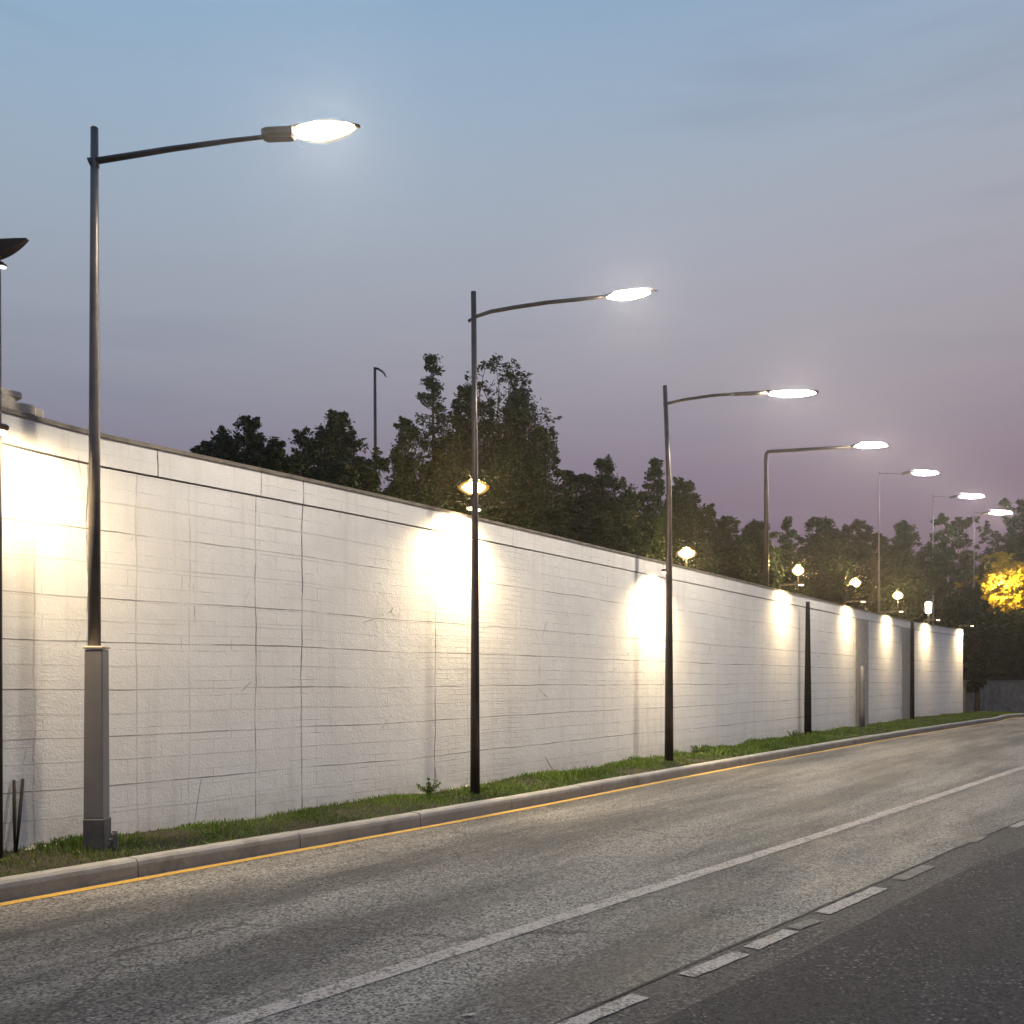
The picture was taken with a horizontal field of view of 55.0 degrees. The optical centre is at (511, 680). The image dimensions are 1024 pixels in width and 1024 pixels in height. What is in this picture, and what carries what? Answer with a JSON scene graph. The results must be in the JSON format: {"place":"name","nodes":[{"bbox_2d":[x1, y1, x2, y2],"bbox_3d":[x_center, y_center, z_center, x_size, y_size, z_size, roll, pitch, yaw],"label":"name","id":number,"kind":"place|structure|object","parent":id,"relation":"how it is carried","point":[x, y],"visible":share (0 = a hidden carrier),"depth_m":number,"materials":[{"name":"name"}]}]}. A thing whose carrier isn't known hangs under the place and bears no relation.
{"place":"outdoors","nodes":[
{"label":"outdoors","id":0,"kind":"place"},
{"bbox_2d":[0,711,1018,876],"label":"verge","id":1,"kind":"structure","parent":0,"point":[89,860],"depth_m":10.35,"materials":[{"name":"plant"}]},
{"bbox_2d":[12,780,15,852],"bbox_3d":[-4.405,1.218,8.709,0.031,0.667,0.140,0,0,-33],"label":"stick","id":2,"kind":"object","parent":1,"relation":"on","point":[14,806],"visible":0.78,"depth_m":8.71,"materials":[{"name":"brown wood"}]},
{"bbox_2d":[0,238,28,858],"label":"street lamp","id":3,"kind":"object","parent":1,"relation":"on","point":[9,247],"visible":1,"depth_m":8.41,"materials":[{"name":"brown metal"}]},
{"bbox_2d":[16,779,24,852],"bbox_3d":[-4.378,1.216,8.745,0.031,0.672,0.180,0,0,-8],"label":"stick","id":4,"kind":"object","parent":1,"relation":"on","point":[20,810],"visible":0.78,"depth_m":8.74,"materials":[{"name":"brown wood"}]},
{"bbox_2d":[83,120,360,850],"bbox_3d":[-2.608,-1.734,8.886,2.471,6.609,0.282,0,0,0],"label":"street lamp","id":5,"kind":"object","parent":1,"relation":"on","point":[97,831],"visible":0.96,"depth_m":8.84,"materials":[{"name":"grey metal"}]},
{"bbox_2d":[416,778,440,794],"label":"plant","id":6,"kind":"object","parent":1,"relation":"on","point":[430,789],"visible":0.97,"depth_m":13.10,"materials":[{"name":"green plant"}]},
{"bbox_2d":[466,287,657,793],"bbox_3d":[0.649,-1.889,13.381,2.635,6.877,0.538,0,0,9],"label":"street lamp","id":7,"kind":"object","parent":1,"relation":"on","point":[474,507],"visible":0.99,"depth_m":13.32,"materials":[{"name":"grey metal"}]},
{"bbox_2d":[691,744,708,751],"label":"plant","id":8,"kind":"object","parent":1,"relation":"on","point":[695,748],"visible":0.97,"depth_m":20.71,"materials":[{"name":"green plant"}]},
{"bbox_2d":[662,385,818,760],"bbox_3d":[4.315,-2.016,18.640,2.934,7.132,0.650,0,0,10],"label":"street lamp","id":9,"kind":"object","parent":1,"relation":"on","point":[669,754],"visible":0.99,"depth_m":18.58,"materials":[{"name":"grey metal"}]},
{"bbox_2d":[804,602,810,734],"bbox_3d":[8.155,-0.265,27.115,0.300,3.810,0.300,0,0,0],"label":"wall post","id":10,"kind":"object","parent":1,"relation":"on","point":[807,706],"depth_m":27.05,"materials":[{"name":"black paint"}]},
{"bbox_2d":[859,666,864,726],"bbox_3d":[11.381,0.585,31.970,0.255,2.110,0.255,0,0,0],"label":"wall post","id":11,"kind":"object","parent":1,"relation":"on","point":[862,711],"depth_m":31.91,"materials":[{"name":"grey paint"}]},
{"bbox_2d":[910,619,914,718],"bbox_3d":[15.592,-0.365,38.320,0.255,4.010,0.255,0,0,0],"label":"wall post","id":12,"kind":"object","parent":1,"relation":"on","point":[912,712],"depth_m":38.26,"materials":[{"name":"black paint"}]},
{"bbox_2d":[0,717,1023,1023],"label":"road","id":13,"kind":"structure","parent":0,"point":[206,945],"depth_m":7.60,"materials":[{"name":"grey asphalt"}]},
{"bbox_2d":[0,717,1017,905],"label":"road marking yellow line","id":14,"kind":"object","parent":13,"relation":"on","point":[143,878],"visible":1,"depth_m":10.36,"materials":[{"name":"paint"}]},
{"bbox_2d":[0,713,1023,901],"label":"kerb","id":15,"kind":"structure","parent":13,"relation":"on","point":[20,886],"depth_m":10.48,"materials":[{"name":"concrete"}]},
{"bbox_2d":[206,766,1023,1023],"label":"road marking white line","id":16,"kind":"object","parent":13,"relation":"on","point":[320,993],"visible":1,"depth_m":6.64,"materials":[{"name":"paint"}]},
{"bbox_2d":[559,820,1023,1023],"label":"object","id":17,"kind":"object","parent":13,"relation":"on","point":[671,994],"visible":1,"depth_m":6.41,"materials":[{"name":"concrete"}]},
{"bbox_2d":[557,993,647,1023],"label":"road marking dash","id":18,"kind":"object","parent":17,"relation":"on","point":[590,1016],"visible":1,"depth_m":5.04,"materials":[{"name":"white paint"}]},
{"bbox_2d":[678,951,749,976],"bbox_3d":[1.213,1.690,5.870,0.118,0.001,0.637,0,0,42],"label":"road marking dash","id":19,"kind":"object","parent":17,"relation":"on","point":[710,965],"visible":1,"depth_m":5.85,"materials":[{"name":"white paint"}]},
{"bbox_2d":[744,929,797,948],"bbox_3d":[1.698,1.690,6.435,0.120,0.001,0.574,0,0,42],"label":"road marking dash","id":20,"kind":"object","parent":17,"relation":"on","point":[769,939],"visible":1,"depth_m":6.42,"materials":[{"name":"white paint"}]},
{"bbox_2d":[553,819,1023,1023],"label":"road seam","id":21,"kind":"object","parent":17,"relation":"on","point":[667,973],"visible":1,"depth_m":6.40,"materials":[{"name":"grey asphalt"}]},
{"bbox_2d":[788,919,821,928],"bbox_3d":[2.035,1.690,6.835,0.107,0.001,0.337,0,0,44],"label":"road marking dash","id":22,"kind":"object","parent":17,"relation":"on","point":[803,924],"visible":1,"depth_m":6.84,"materials":[{"name":"white paint"}]},
{"bbox_2d":[660,848,1023,1023],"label":"dark road surface","id":23,"kind":"object","parent":17,"relation":"on","point":[950,950],"visible":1,"depth_m":5.72,"materials":[{"name":"grey asphalt"}]},
{"bbox_2d":[656,848,1022,1023],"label":"road seam second","id":24,"kind":"object","parent":23,"relation":"on","point":[823,941],"visible":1,"depth_m":6.37,"materials":[{"name":"grey asphalt"}]},
{"bbox_2d":[816,887,887,913],"bbox_3d":[2.631,1.690,7.589,0.130,0.001,1.156,0,0,40],"label":"road marking dash","id":25,"kind":"object","parent":17,"relation":"on","point":[848,901],"visible":1,"depth_m":7.55,"materials":[{"name":"white paint"}]},
{"bbox_2d":[892,865,935,879],"bbox_3d":[3.542,1.690,8.668,0.129,0.001,0.804,0,0,40],"label":"road marking dash","id":26,"kind":"object","parent":17,"relation":"on","point":[911,873],"visible":1,"depth_m":8.65,"materials":[{"name":"white paint"}]},
{"bbox_2d":[0,0,1023,595],"label":"sky","id":27,"kind":"structure","parent":0,"point":[824,196],"materials":[{"name":"blue"}]},
{"bbox_2d":[963,668,1023,679],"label":"embankment","id":28,"kind":"structure","parent":0,"point":[1012,676],"depth_m":54.01,"materials":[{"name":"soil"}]},
{"bbox_2d":[189,438,218,456],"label":"tree","id":29,"kind":"object","parent":28,"relation":"on","point":[206,450],"visible":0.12,"depth_m":15.35,"materials":[{"name":"green plant"}]},
{"bbox_2d":[209,433,244,462],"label":"shrub","id":30,"kind":"object","parent":28,"relation":"on","point":[226,444],"visible":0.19,"depth_m":14.93,"materials":[{"name":"green plant"}]},
{"bbox_2d":[210,415,292,473],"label":"broadleaf tree","id":31,"kind":"object","parent":28,"relation":"on","point":[249,425],"visible":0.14,"depth_m":16.67,"materials":[{"name":"green plant"}]},
{"bbox_2d":[242,435,266,465],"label":"shrub","id":32,"kind":"object","parent":28,"relation":"on","point":[251,446],"visible":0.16,"depth_m":14.85,"materials":[{"name":"green plant"}]},
{"bbox_2d":[246,436,305,474],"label":"broadleaf tree","id":33,"kind":"object","parent":28,"relation":"on","point":[274,458],"visible":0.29,"depth_m":14.81,"materials":[{"name":"green plant"}]},
{"bbox_2d":[285,452,312,478],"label":"shrub","id":34,"kind":"object","parent":28,"relation":"on","point":[305,468],"visible":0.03,"depth_m":15.79,"materials":[{"name":"green plant"}]},
{"bbox_2d":[309,466,330,481],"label":"shrub","id":35,"kind":"object","parent":28,"relation":"on","point":[321,474],"visible":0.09,"depth_m":16.48,"materials":[{"name":"green plant"}]},
{"bbox_2d":[288,409,399,489],"bbox_3d":[-3.127,-3.496,18.102,2.239,2.924,2.094,0,0,0],"label":"broadleaf tree","id":36,"kind":"object","parent":28,"relation":"on","point":[329,446],"visible":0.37,"depth_m":17.75,"materials":[{"name":"green plant"}]},
{"bbox_2d":[327,459,360,488],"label":"shrub","id":37,"kind":"object","parent":28,"relation":"on","point":[343,473],"visible":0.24,"depth_m":16.01,"materials":[{"name":"green plant"}]},
{"bbox_2d":[355,468,382,493],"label":"shrub","id":38,"kind":"object","parent":28,"relation":"on","point":[370,480],"visible":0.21,"depth_m":17.16,"materials":[{"name":"green plant"}]},
{"bbox_2d":[373,367,385,470],"bbox_3d":[-3.158,-4.883,23.500,0.330,5.217,0.100,0,0,0],"label":"lamp post","id":39,"kind":"object","parent":28,"relation":"on","point":[375,407],"visible":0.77,"depth_m":23.47,"materials":[{"name":"brown metal"}]},
{"bbox_2d":[380,477,426,503],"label":"shrub","id":40,"kind":"object","parent":28,"relation":"on","point":[396,489],"visible":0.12,"depth_m":17.60,"materials":[{"name":"green plant"}]},
{"bbox_2d":[383,416,437,501],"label":"broadleaf tree","id":41,"kind":"object","parent":28,"relation":"on","point":[408,468],"visible":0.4,"depth_m":18.40,"materials":[{"name":"green plant"}]},
{"bbox_2d":[411,485,451,509],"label":"shrub","id":42,"kind":"object","parent":28,"relation":"on","point":[428,494],"visible":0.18,"depth_m":17.75,"materials":[{"name":"green plant"}]},
{"bbox_2d":[410,353,458,487],"bbox_3d":[-1.515,-4.269,19.502,1.283,4.446,1.292,0,0,0],"label":"conifer tree","id":43,"kind":"object","parent":28,"relation":"on","point":[433,385],"visible":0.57,"depth_m":19.40,"materials":[{"name":"green plant"}]},
{"bbox_2d":[426,431,484,510],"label":"broadleaf tree","id":44,"kind":"object","parent":28,"relation":"on","point":[442,473],"visible":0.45,"depth_m":18.54,"materials":[{"name":"green plant"}]},
{"bbox_2d":[440,384,497,489],"bbox_3d":[-0.936,-4.048,20.038,1.331,3.926,1.423,0,0,27],"label":"broadleaf tree","id":45,"kind":"object","parent":28,"relation":"on","point":[458,420],"visible":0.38,"depth_m":19.77,"materials":[{"name":"green plant"}]},
{"bbox_2d":[447,490,497,521],"bbox_3d":[-0.774,-2.785,18.142,0.974,1.617,1.138,0,0,15],"label":"shrub","id":46,"kind":"object","parent":28,"relation":"on","point":[461,503],"visible":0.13,"depth_m":17.98,"materials":[{"name":"green plant"}]},
{"bbox_2d":[463,479,484,492],"bbox_3d":[-0.620,-2.645,16.000,0.439,1.258,0.437,0,0,-45],"label":"garden lamp","id":47,"kind":"object","parent":28,"relation":"on","point":[468,487],"visible":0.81,"depth_m":15.92,"materials":[{"name":"white glass"}]},
{"bbox_2d":[478,490,516,523],"bbox_3d":[-0.290,-2.802,18.668,1.467,1.592,1.028,0,0,-36],"label":"shrub","id":48,"kind":"object","parent":28,"relation":"on","point":[498,512],"visible":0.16,"depth_m":18.50,"materials":[{"name":"green plant"}]},
{"bbox_2d":[441,353,561,505],"bbox_3d":[-0.291,-4.469,20.523,2.734,4.705,2.548,0,0,0],"label":"broadleaf tree","id":49,"kind":"object","parent":28,"relation":"on","point":[502,428],"visible":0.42,"depth_m":20.17,"materials":[{"name":"green plant"}]},
{"bbox_2d":[463,441,553,532],"bbox_3d":[-0.170,-3.300,19.076,1.879,2.597,1.588,0,0,-24],"label":"broadleaf tree","id":50,"kind":"object","parent":28,"relation":"on","point":[502,475],"visible":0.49,"depth_m":18.76,"materials":[{"name":"green plant"}]},
{"bbox_2d":[500,387,561,504],"bbox_3d":[0.262,-4.135,20.782,1.533,4.013,1.676,0,0,-42],"label":"broadleaf tree","id":51,"kind":"object","parent":28,"relation":"on","point":[552,432],"visible":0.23,"depth_m":20.57,"materials":[{"name":"green plant"}]},
{"bbox_2d":[517,515,550,533],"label":"shrub","id":52,"kind":"object","parent":28,"relation":"on","point":[538,528],"visible":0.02,"depth_m":18.89,"materials":[{"name":"green plant"}]},
{"bbox_2d":[512,425,572,537],"bbox_3d":[0.517,-3.544,19.596,1.301,3.025,1.384,0,0,33],"label":"broadleaf tree","id":53,"kind":"object","parent":28,"relation":"on","point":[533,474],"visible":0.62,"depth_m":19.40,"materials":[{"name":"green plant"}]},
{"bbox_2d":[541,505,577,539],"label":"shrub","id":54,"kind":"object","parent":28,"relation":"on","point":[560,515],"visible":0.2,"depth_m":19.50,"materials":[{"name":"green plant"}]},
{"bbox_2d":[555,469,598,531],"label":"broadleaf tree","id":55,"kind":"object","parent":28,"relation":"on","point":[571,505],"visible":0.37,"depth_m":21.82,"materials":[{"name":"green plant"}]},
{"bbox_2d":[562,518,597,544],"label":"shrub","id":56,"kind":"object","parent":28,"relation":"on","point":[579,527],"visible":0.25,"depth_m":21.20,"materials":[{"name":"green plant"}]},
{"bbox_2d":[575,454,642,550],"bbox_3d":[2.156,-3.653,22.989,1.869,3.216,1.940,0,0,0],"label":"broadleaf tree","id":57,"kind":"object","parent":28,"relation":"on","point":[601,499],"visible":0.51,"depth_m":22.64,"materials":[{"name":"green plant"}]},
{"bbox_2d":[582,509,635,553],"bbox_3d":[2.035,-2.903,21.670,1.141,1.698,1.349,0,0,-39],"label":"shrub","id":58,"kind":"object","parent":28,"relation":"on","point":[603,521],"visible":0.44,"depth_m":21.55,"materials":[{"name":"green plant"}]},
{"bbox_2d":[610,524,645,556],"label":"shrub","id":59,"kind":"object","parent":28,"relation":"on","point":[632,535],"visible":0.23,"depth_m":22.57,"materials":[{"name":"green plant"}]},
{"bbox_2d":[611,483,676,556],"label":"broadleaf tree","id":60,"kind":"object","parent":28,"relation":"on","point":[648,517],"visible":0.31,"depth_m":23.77,"materials":[{"name":"green plant"}]},
{"bbox_2d":[638,524,665,560],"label":"shrub","id":61,"kind":"object","parent":28,"relation":"on","point":[656,551],"visible":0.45,"depth_m":23.34,"materials":[{"name":"green plant"}]},
{"bbox_2d":[642,457,679,559],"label":"tree","id":62,"kind":"object","parent":28,"relation":"on","point":[656,470],"visible":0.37,"depth_m":24.91,"materials":[{"name":"green plant"}]},
{"bbox_2d":[660,543,693,567],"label":"shrub","id":63,"kind":"object","parent":28,"relation":"on","point":[676,561],"visible":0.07,"depth_m":24.26,"materials":[{"name":"green plant"}]},
{"bbox_2d":[679,547,693,566],"bbox_3d":[3.995,-2.527,22.500,0.405,1.043,0.403,0,0,45],"label":"garden lamp","id":64,"kind":"object","parent":28,"relation":"on","point":[686,553],"visible":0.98,"depth_m":22.42,"materials":[{"name":"glass"}]},
{"bbox_2d":[661,476,721,562],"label":"broadleaf tree","id":65,"kind":"object","parent":28,"relation":"on","point":[692,525],"visible":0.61,"depth_m":25.13,"materials":[{"name":"green plant"}]},
{"bbox_2d":[680,541,726,575],"bbox_3d":[4.695,-2.741,24.473,1.364,1.480,1.285,0,0,0],"label":"shrub","id":66,"kind":"object","parent":28,"relation":"on","point":[701,560],"visible":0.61,"depth_m":24.19,"materials":[{"name":"green plant"}]},
{"bbox_2d":[706,515,755,580],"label":"broadleaf tree","id":67,"kind":"object","parent":28,"relation":"on","point":[736,552],"visible":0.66,"depth_m":28.81,"materials":[{"name":"green plant"}]},
{"bbox_2d":[740,519,785,587],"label":"broadleaf tree","id":68,"kind":"object","parent":28,"relation":"on","point":[754,529],"visible":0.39,"depth_m":29.69,"materials":[{"name":"green plant"}]},
{"bbox_2d":[744,554,784,587],"bbox_3d":[7.449,-2.955,29.773,1.749,1.858,1.535,0,0,36],"label":"shrub","id":69,"kind":"object","parent":28,"relation":"on","point":[757,575],"visible":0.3,"depth_m":29.41,"materials":[{"name":"green plant"}]},
{"bbox_2d":[773,549,796,593],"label":"shrub","id":70,"kind":"object","parent":28,"relation":"on","point":[787,588],"visible":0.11,"depth_m":31.80,"materials":[{"name":"green plant"}]},
{"bbox_2d":[777,516,808,593],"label":"conifer tree","id":71,"kind":"object","parent":28,"relation":"on","point":[784,539],"visible":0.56,"depth_m":31.89,"materials":[{"name":"green plant"}]},
{"bbox_2d":[773,554,817,596],"bbox_3d":[9.134,-3.049,31.794,1.671,2.085,1.497,0,0,0],"label":"shrub","id":72,"kind":"object","parent":28,"relation":"on","point":[804,575],"visible":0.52,"depth_m":31.65,"materials":[{"name":"green plant"}]},
{"bbox_2d":[793,564,802,593],"bbox_3d":[8.443,-2.709,29.021,0.338,1.418,0.336,0,0,45],"label":"garden lamp","id":73,"kind":"object","parent":28,"relation":"on","point":[797,570],"visible":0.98,"depth_m":28.98,"materials":[{"name":"glass"}]},
{"bbox_2d":[791,516,857,589],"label":"broadleaf tree","id":74,"kind":"object","parent":28,"relation":"on","point":[823,547],"visible":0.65,"depth_m":35.35,"materials":[{"name":"green plant"}]},
{"bbox_2d":[764,442,888,586],"bbox_3d":[8.659,-4.285,27.088,3.457,4.559,0.343,0,0,0],"label":"street lamp","id":75,"kind":"object","parent":28,"relation":"on","point":[766,539],"visible":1,"depth_m":27.04,"materials":[{"name":"grey metal"}]},
{"bbox_2d":[809,568,855,604],"bbox_3d":[10.746,-2.932,33.746,2.046,1.853,1.718,0,0,21],"label":"shrub","id":76,"kind":"object","parent":28,"relation":"on","point":[820,581],"visible":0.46,"depth_m":33.54,"materials":[{"name":"green plant"}]},
{"bbox_2d":[824,570,864,606],"bbox_3d":[11.311,-2.925,34.209,1.741,1.864,1.704,0,0,0],"label":"shrub","id":77,"kind":"object","parent":28,"relation":"on","point":[838,575],"visible":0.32,"depth_m":33.97,"materials":[{"name":"green plant"}]},
{"bbox_2d":[839,519,896,609],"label":"broadleaf tree","id":78,"kind":"object","parent":28,"relation":"on","point":[859,550],"visible":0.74,"depth_m":38.11,"materials":[{"name":"green plant"}]},
{"bbox_2d":[864,584,894,616],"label":"shrub","id":79,"kind":"object","parent":28,"relation":"on","point":[874,599],"visible":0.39,"depth_m":41.80,"materials":[{"name":"green plant"}]},
{"bbox_2d":[880,582,914,619],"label":"shrub","id":80,"kind":"object","parent":28,"relation":"on","point":[888,606],"visible":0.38,"depth_m":41.91,"materials":[{"name":"green plant"}]},
{"bbox_2d":[878,469,937,612],"bbox_3d":[15.034,-4.996,37.281,2.349,5.992,0.392,0,0,0],"label":"street lamp","id":81,"kind":"object","parent":28,"relation":"on","point":[925,472],"visible":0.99,"depth_m":37.25,"materials":[{"name":"metal"}]},
{"bbox_2d":[872,520,945,618],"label":"broadleaf tree","id":82,"kind":"object","parent":28,"relation":"on","point":[910,584],"visible":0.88,"depth_m":41.63,"materials":[{"name":"green plant"}]},
{"bbox_2d":[925,601,931,623],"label":"garden lamp","id":83,"kind":"object","parent":28,"relation":"on","point":[928,606],"visible":0.86,"depth_m":42.69,"materials":[{"name":"glass"}]},
{"bbox_2d":[914,598,951,626],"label":"shrub","id":84,"kind":"object","parent":28,"relation":"on","point":[921,616],"visible":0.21,"depth_m":45.67,"materials":[{"name":"green plant"}]},
{"bbox_2d":[917,513,960,627],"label":"broadleaf tree","id":85,"kind":"object","parent":28,"relation":"on","point":[943,557],"visible":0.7,"depth_m":45.58,"materials":[{"name":"green plant"}]},
{"bbox_2d":[934,593,977,653],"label":"shrub","id":86,"kind":"object","parent":28,"relation":"on","point":[959,613],"visible":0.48,"depth_m":47.03,"materials":[{"name":"green plant"}]},
{"bbox_2d":[932,493,983,624],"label":"street lamp","id":87,"kind":"object","parent":28,"relation":"on","point":[967,496],"visible":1,"depth_m":43.94,"materials":[{"name":"metal"}]},
{"bbox_2d":[953,568,983,620],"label":"shrub","id":88,"kind":"object","parent":28,"relation":"on","point":[968,576],"visible":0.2,"depth_m":55.67,"materials":[{"name":"green plant"}]},
{"bbox_2d":[946,516,1002,610],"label":"broadleaf tree","id":89,"kind":"object","parent":28,"relation":"on","point":[961,525],"visible":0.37,"depth_m":56.74,"materials":[{"name":"green plant"}]},
{"bbox_2d":[951,551,1023,627],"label":"broadleaf tree","id":90,"kind":"object","parent":28,"relation":"on","point":[1002,567],"visible":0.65,"depth_m":55.61,"materials":[{"name":"yellow plant"}]},
{"bbox_2d":[973,509,1010,618],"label":"street lamp","id":91,"kind":"object","parent":28,"relation":"on","point":[997,513],"visible":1,"depth_m":53.48,"materials":[{"name":"metal"}]},
{"bbox_2d":[975,497,1023,578],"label":"broadleaf tree","id":92,"kind":"object","parent":28,"relation":"on","point":[1013,542],"visible":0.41,"depth_m":60.73,"materials":[{"name":"green plant"}]},
{"bbox_2d":[985,609,1023,657],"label":"shrub","id":93,"kind":"object","parent":28,"relation":"on","point":[998,620],"visible":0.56,"depth_m":54.32,"materials":[{"name":"green plant"}]},
{"bbox_2d":[1004,607,1023,645],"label":"shrub","id":94,"kind":"object","parent":28,"relation":"on","point":[1018,614],"visible":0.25,"depth_m":55.59,"materials":[{"name":"green plant"}]},
{"bbox_2d":[1006,562,1023,605],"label":"broadleaf tree","id":95,"kind":"object","parent":28,"relation":"on","point":[1021,588],"visible":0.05,"depth_m":56.64,"materials":[{"name":"yellow plant"}]},
{"label":"ground","id":96,"kind":"structure","parent":0,"visible":0},
{"bbox_2d":[2,406,962,850],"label":"retaining wall","id":97,"kind":"structure","parent":96,"relation":"on","point":[276,642],"depth_m":11.93,"materials":[{"name":"white concrete"}]},
{"bbox_2d":[2,394,14,406],"bbox_3d":[-4.601,-2.480,8.803,0.199,0.130,0.238,0,0,37],"label":"concrete block","id":98,"kind":"object","parent":97,"relation":"on","point":[7,398],"depth_m":8.77,"materials":[{"name":"concrete"}]},
{"bbox_2d":[2,388,21,400],"bbox_3d":[-4.605,-2.579,8.831,0.170,0.070,0.340,0,0,36],"label":"concrete block","id":99,"kind":"object","parent":98,"relation":"on","point":[17,395],"depth_m":8.85,"materials":[{"name":"concrete"}]},
{"bbox_2d":[4,400,35,414],"bbox_3d":[-4.503,-2.456,8.916,0.199,0.100,0.298,0,0,41],"label":"concrete block","id":100,"kind":"object","parent":97,"relation":"on","point":[24,407],"depth_m":8.86,"materials":[{"name":"grey concrete"}]},
{"bbox_2d":[35,408,43,417],"bbox_3d":[-4.399,-2.442,9.019,0.159,0.090,0.159,0,0,-44],"label":"concrete block","id":101,"kind":"object","parent":97,"relation":"on","point":[39,412],"depth_m":8.99,"materials":[{"name":"concrete"}]},
{"bbox_2d":[779,583,804,589],"bbox_3d":[7.307,-2.446,25.694,0.672,0.172,0.120,0,0,33],"label":"wall light","id":102,"kind":"object","parent":97,"relation":"attached to","point":[799,584],"visible":0.99,"depth_m":25.66,"materials":[{"name":"metal"}]},
{"bbox_2d":[963,586,1009,711],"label":"shrub","id":103,"kind":"object","parent":96,"relation":"on","point":[981,672],"visible":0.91,"depth_m":48.26,"materials":[{"name":"green plant"}]},
{"bbox_2d":[963,680,1023,712],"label":"wall","id":104,"kind":"structure","parent":96,"relation":"on","point":[1002,695],"depth_m":51.53,"materials":[{"name":"concrete"}]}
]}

